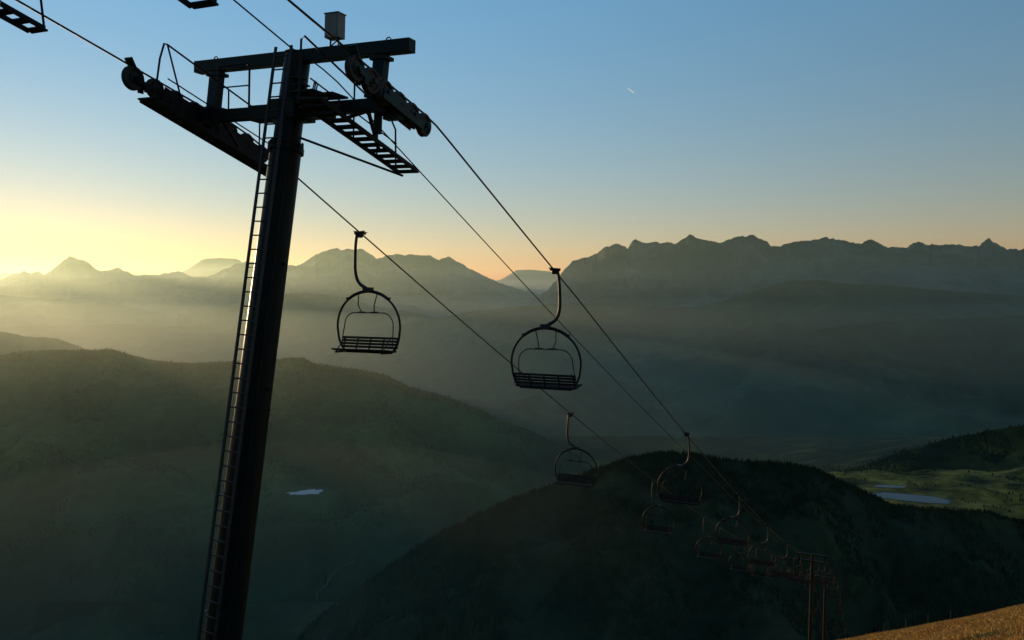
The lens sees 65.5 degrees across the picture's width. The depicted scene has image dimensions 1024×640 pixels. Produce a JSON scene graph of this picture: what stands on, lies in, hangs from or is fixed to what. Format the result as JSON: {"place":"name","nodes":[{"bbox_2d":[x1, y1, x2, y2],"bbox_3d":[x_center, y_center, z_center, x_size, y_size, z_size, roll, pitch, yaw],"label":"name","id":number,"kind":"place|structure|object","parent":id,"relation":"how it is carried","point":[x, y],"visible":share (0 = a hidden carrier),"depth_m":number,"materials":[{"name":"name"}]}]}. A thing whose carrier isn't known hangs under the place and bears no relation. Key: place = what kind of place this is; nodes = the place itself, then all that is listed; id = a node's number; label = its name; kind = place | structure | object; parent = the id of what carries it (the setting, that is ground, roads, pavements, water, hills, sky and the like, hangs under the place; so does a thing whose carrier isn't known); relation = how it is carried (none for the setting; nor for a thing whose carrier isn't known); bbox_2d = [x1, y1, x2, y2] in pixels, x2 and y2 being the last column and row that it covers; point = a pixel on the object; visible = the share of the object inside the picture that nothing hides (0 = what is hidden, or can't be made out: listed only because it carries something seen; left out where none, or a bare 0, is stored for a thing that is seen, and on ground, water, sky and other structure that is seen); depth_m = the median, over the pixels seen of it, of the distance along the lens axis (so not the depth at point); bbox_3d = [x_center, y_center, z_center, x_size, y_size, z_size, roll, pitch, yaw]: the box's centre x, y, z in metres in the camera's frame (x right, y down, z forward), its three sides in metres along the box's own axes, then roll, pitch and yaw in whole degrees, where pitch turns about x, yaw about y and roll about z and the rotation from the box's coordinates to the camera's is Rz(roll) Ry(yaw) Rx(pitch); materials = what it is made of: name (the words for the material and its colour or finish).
{"place":"outdoors","nodes":[
{"label":"outdoors","id":0,"kind":"place"},
{"bbox_2d":[0,331,85,354],"bbox_3d":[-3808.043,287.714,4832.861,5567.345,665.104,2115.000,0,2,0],"label":"hills","id":1,"kind":"structure","parent":0,"point":[10,343],"depth_m":4644.65,"materials":[{"name":"grey"}]},
{"bbox_2d":[0,295,177,326],"bbox_3d":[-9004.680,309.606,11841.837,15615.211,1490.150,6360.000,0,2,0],"label":"hills","id":2,"kind":"structure","parent":0,"point":[24,311],"depth_m":11349.16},
{"bbox_2d":[0,248,539,318],"bbox_3d":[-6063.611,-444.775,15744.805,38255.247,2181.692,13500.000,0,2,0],"label":"mountains","id":3,"kind":"structure","parent":0,"point":[452,285],"depth_m":15481.10,"materials":[{"name":"grey stone"}]},
{"bbox_2d":[0,258,556,294],"bbox_3d":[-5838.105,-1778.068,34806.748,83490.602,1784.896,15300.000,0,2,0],"label":"mountains","id":4,"kind":"structure","parent":0,"point":[539,282],"depth_m":32451.36,"materials":[{"name":"grey stone"}]},
{"bbox_2d":[0,349,579,639],"bbox_3d":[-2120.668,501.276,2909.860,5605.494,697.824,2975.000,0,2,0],"label":"hills","id":5,"kind":"structure","parent":0,"point":[146,417],"depth_m":2695.94,"materials":[{"name":"green plant"}]},
{"bbox_2d":[0,348,582,639],"bbox_3d":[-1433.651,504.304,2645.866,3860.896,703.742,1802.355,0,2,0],"label":"spruce forest","id":6,"kind":"object","parent":5,"relation":"on","point":[214,489],"visible":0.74,"depth_m":2852.77,"materials":[{"name":"green plant"}]},
{"bbox_2d":[288,489,321,494],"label":"lake","id":7,"kind":"structure","parent":0,"point":[310,491],"depth_m":2539.97,"materials":[{"name":"blue liquid"}]},
{"bbox_2d":[178,292,435,354],"bbox_3d":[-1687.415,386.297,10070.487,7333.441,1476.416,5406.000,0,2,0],"label":"hills","id":8,"kind":"structure","parent":0,"point":[304,312],"depth_m":9652.32,"materials":[{"name":"grey"}]},
{"bbox_2d":[316,560,354,601],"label":"path","id":9,"kind":"structure","parent":0,"point":[328,581],"depth_m":2161.48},
{"bbox_2d":[0,280,1023,439],"bbox_3d":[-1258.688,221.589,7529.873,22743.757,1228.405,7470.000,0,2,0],"label":"hills","id":10,"kind":"structure","parent":0,"point":[775,392],"depth_m":6714.84,"materials":[{"name":"grey"}]},
{"bbox_2d":[0,0,1023,280],"label":"sky","id":11,"kind":"structure","parent":0,"point":[595,125],"materials":[{"name":"blue"}]},
{"bbox_2d":[37,453,1023,639],"bbox_3d":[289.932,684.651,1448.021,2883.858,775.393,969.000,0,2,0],"label":"hills","id":12,"kind":"structure","parent":0,"point":[534,571],"depth_m":1529.42,"materials":[{"name":"green plant"}]},
{"bbox_2d":[290,449,1023,639],"bbox_3d":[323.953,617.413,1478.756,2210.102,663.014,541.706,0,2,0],"label":"spruce forest","id":13,"kind":"object","parent":12,"relation":"on","point":[509,549],"visible":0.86,"depth_m":1553.21,"materials":[{"name":"plant"}]},
{"bbox_2d":[514,234,1023,307],"bbox_3d":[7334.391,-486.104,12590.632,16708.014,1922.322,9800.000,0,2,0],"label":"mountains","id":14,"kind":"structure","parent":0,"point":[689,270],"depth_m":13009.99,"materials":[{"name":"grey stone"}]},
{"bbox_2d":[551,425,1023,520],"bbox_3d":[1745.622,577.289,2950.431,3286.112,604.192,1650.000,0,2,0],"label":"hills","id":15,"kind":"structure","parent":0,"point":[842,452],"depth_m":3308.92,"materials":[{"name":"green plant"}]},
{"bbox_2d":[823,423,1023,471],"bbox_3d":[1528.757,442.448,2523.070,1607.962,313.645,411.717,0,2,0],"label":"spruce forest","id":16,"kind":"object","parent":15,"relation":"on","point":[994,459],"visible":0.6,"depth_m":2477.35,"materials":[{"name":"green plant"}]},
{"bbox_2d":[637,315,1023,423],"bbox_3d":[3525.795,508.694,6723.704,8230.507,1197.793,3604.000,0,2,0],"label":"hills","id":17,"kind":"structure","parent":0,"point":[950,347],"depth_m":6245.90,"materials":[{"name":"grey"}]},
{"bbox_2d":[875,485,906,487],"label":"lake","id":18,"kind":"structure","parent":0,"point":[891,486],"depth_m":2009.21,"materials":[{"name":"blue liquid"}]},
{"bbox_2d":[868,492,951,503],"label":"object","id":19,"kind":"structure","parent":0,"point":[923,495],"depth_m":1912.43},
{"bbox_2d":[873,492,949,503],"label":"lake","id":20,"kind":"structure","parent":0,"point":[914,498],"depth_m":1899.11,"materials":[{"name":"blue liquid"}]},
{"bbox_2d":[826,466,1023,518],"bbox_3d":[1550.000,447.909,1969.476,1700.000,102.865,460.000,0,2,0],"label":"ground","id":21,"kind":"structure","parent":0,"point":[985,489],"depth_m":2009.88,"materials":[{"name":"green plant"}]},
{"bbox_2d":[837,469,1023,511],"bbox_3d":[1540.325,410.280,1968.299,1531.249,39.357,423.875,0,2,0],"label":"meadow trees","id":22,"kind":"object","parent":21,"relation":"on","point":[1007,476],"visible":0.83,"depth_m":2034.26,"materials":[{"name":"green plant"}]},
{"bbox_2d":[827,262,1023,295],"bbox_3d":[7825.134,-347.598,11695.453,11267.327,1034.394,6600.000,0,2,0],"label":"hills","id":23,"kind":"structure","parent":0,"point":[954,278],"depth_m":11360.13,"materials":[{"name":"grey"}]},
{"bbox_2d":[837,603,1023,639],"bbox_3d":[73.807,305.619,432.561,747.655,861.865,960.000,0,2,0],"label":"hillside","id":24,"kind":"structure","parent":0,"point":[966,629],"depth_m":34.61,"materials":[{"name":"brown plant"}]},
{"bbox_2d":[0,0,218,33],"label":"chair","id":25,"kind":"object","parent":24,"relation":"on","point":[7,9],"visible":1,"depth_m":13.30,"materials":[{"name":"green paint"}]},
{"bbox_2d":[287,0,845,633],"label":"haul rope","id":26,"kind":"object","parent":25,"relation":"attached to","point":[503,208],"visible":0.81,"depth_m":19.41,"materials":[{"name":"metal"}]},
{"bbox_2d":[511,267,582,390],"bbox_3d":[1.004,0.246,23.019,2.223,3.517,0.849,1,3,25],"label":"chairlift chair","id":27,"kind":"object","parent":26,"relation":"hanging from","point":[544,383],"visible":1,"depth_m":22.86,"materials":[{"name":"metal"}]},
{"bbox_2d":[657,431,702,505],"bbox_3d":[8.151,7.140,38.566,2.223,3.517,0.849,1,3,25],"label":"chairlift chair","id":28,"kind":"object","parent":26,"relation":"hanging from","point":[687,500],"visible":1,"depth_m":38.41,"materials":[{"name":"metal"}]},
{"bbox_2d":[715,492,749,546],"bbox_3d":[14.557,13.067,52.488,2.223,3.517,0.849,1,3,25],"label":"chairlift chair","id":29,"kind":"object","parent":26,"relation":"hanging from","point":[731,541],"visible":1,"depth_m":52.34,"materials":[{"name":"metal"}]},
{"bbox_2d":[748,523,775,566],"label":"chairlift chair","id":30,"kind":"object","parent":26,"relation":"hanging from","point":[761,562],"visible":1,"depth_m":65.79,"materials":[{"name":"metal"}]},
{"bbox_2d":[771,541,793,576],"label":"chairlift chair","id":31,"kind":"object","parent":26,"relation":"hanging from","point":[778,573],"visible":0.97,"depth_m":79.59,"materials":[{"name":"metal"}]},
{"bbox_2d":[787,552,806,582],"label":"chairlift chair","id":32,"kind":"object","parent":26,"relation":"hanging from","point":[796,579],"visible":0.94,"depth_m":93.40,"materials":[{"name":"metal"}]},
{"bbox_2d":[799,558,815,584],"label":"chairlift chair","id":33,"kind":"object","parent":26,"relation":"hanging from","point":[810,582],"visible":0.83,"depth_m":107.11,"materials":[{"name":"metal"}]},
{"bbox_2d":[808,561,823,583],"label":"chairlift chair","id":34,"kind":"object","parent":26,"relation":"hanging from","point":[817,582],"visible":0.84,"depth_m":120.90,"materials":[{"name":"metal"}]},
{"bbox_2d":[815,562,828,582],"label":"chairlift chair","id":35,"kind":"object","parent":26,"relation":"hanging from","point":[821,580],"visible":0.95,"depth_m":134.74,"materials":[{"name":"metal"}]},
{"bbox_2d":[823,566,833,584],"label":"chairlift chair","id":36,"kind":"object","parent":26,"relation":"hanging from","point":[829,583],"visible":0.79,"depth_m":148.37,"materials":[{"name":"metal"}]},
{"bbox_2d":[826,575,837,592],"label":"chairlift chair","id":37,"kind":"object","parent":26,"relation":"hanging from","point":[832,586],"visible":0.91,"depth_m":162.35,"materials":[{"name":"metal"}]},
{"bbox_2d":[121,11,430,639],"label":"chairlift pylon","id":38,"kind":"object","parent":24,"relation":"on","point":[293,108],"visible":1,"depth_m":15.76,"materials":[{"name":"black metal"}]},
{"bbox_2d":[15,0,826,631],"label":"haul rope","id":39,"kind":"object","parent":38,"relation":"attached to","point":[329,206],"visible":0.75,"depth_m":21.76,"materials":[{"name":"metal"}]},
{"bbox_2d":[331,231,400,354],"bbox_3d":[-4.167,-0.799,22.783,2.223,3.517,0.849,1,3,25],"label":"chairlift chair","id":40,"kind":"object","parent":39,"relation":"hanging from","point":[359,341],"visible":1,"depth_m":22.90,"materials":[{"name":"metal"}]},
{"bbox_2d":[554,412,597,488],"bbox_3d":[3.066,6.263,38.518,2.223,3.517,0.849,1,3,25],"label":"chairlift chair","id":41,"kind":"object","parent":39,"relation":"hanging from","point":[579,477],"visible":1,"depth_m":38.63,"materials":[{"name":"metal"}]},
{"bbox_2d":[642,480,674,535],"bbox_3d":[9.725,12.457,52.994,2.223,3.518,0.849,1,3,25],"label":"chairlift chair","id":42,"kind":"object","parent":39,"relation":"hanging from","point":[645,526],"visible":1,"depth_m":53.10,"materials":[{"name":"metal"}]},
{"bbox_2d":[695,517,720,560],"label":"chairlift chair","id":43,"kind":"object","parent":39,"relation":"hanging from","point":[698,553],"visible":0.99,"depth_m":68.68,"materials":[{"name":"metal"}]},
{"bbox_2d":[728,537,749,572],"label":"chairlift chair","id":44,"kind":"object","parent":39,"relation":"hanging from","point":[735,567],"visible":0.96,"depth_m":83.85,"materials":[{"name":"metal"}]},
{"bbox_2d":[750,548,768,578],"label":"chairlift chair","id":45,"kind":"object","parent":39,"relation":"hanging from","point":[759,573],"visible":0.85,"depth_m":98.13,"materials":[{"name":"metal"}]},
{"bbox_2d":[767,553,782,579],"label":"chairlift chair","id":46,"kind":"object","parent":39,"relation":"hanging from","point":[780,577],"visible":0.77,"depth_m":112.31,"materials":[{"name":"metal"}]},
{"bbox_2d":[789,557,802,578],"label":"chairlift chair","id":47,"kind":"object","parent":39,"relation":"hanging from","point":[800,577],"visible":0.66,"depth_m":140.75,"materials":[{"name":"metal"}]},
{"bbox_2d":[233,0,824,575],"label":"signal cable","id":48,"kind":"object","parent":38,"relation":"attached to","point":[457,212],"visible":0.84,"depth_m":23.00,"materials":[{"name":"metal"}]},
{"bbox_2d":[796,552,828,639],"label":"chairlift pylon","id":49,"kind":"object","parent":24,"relation":"on","point":[810,627],"visible":0.98,"depth_m":143.46,"materials":[{"name":"grey metal"}]},
{"bbox_2d":[814,575,838,639],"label":"chairlift pylon","id":50,"kind":"object","parent":24,"relation":"on","point":[824,611],"visible":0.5,"depth_m":179.41,"materials":[{"name":"grey metal"}]}
]}

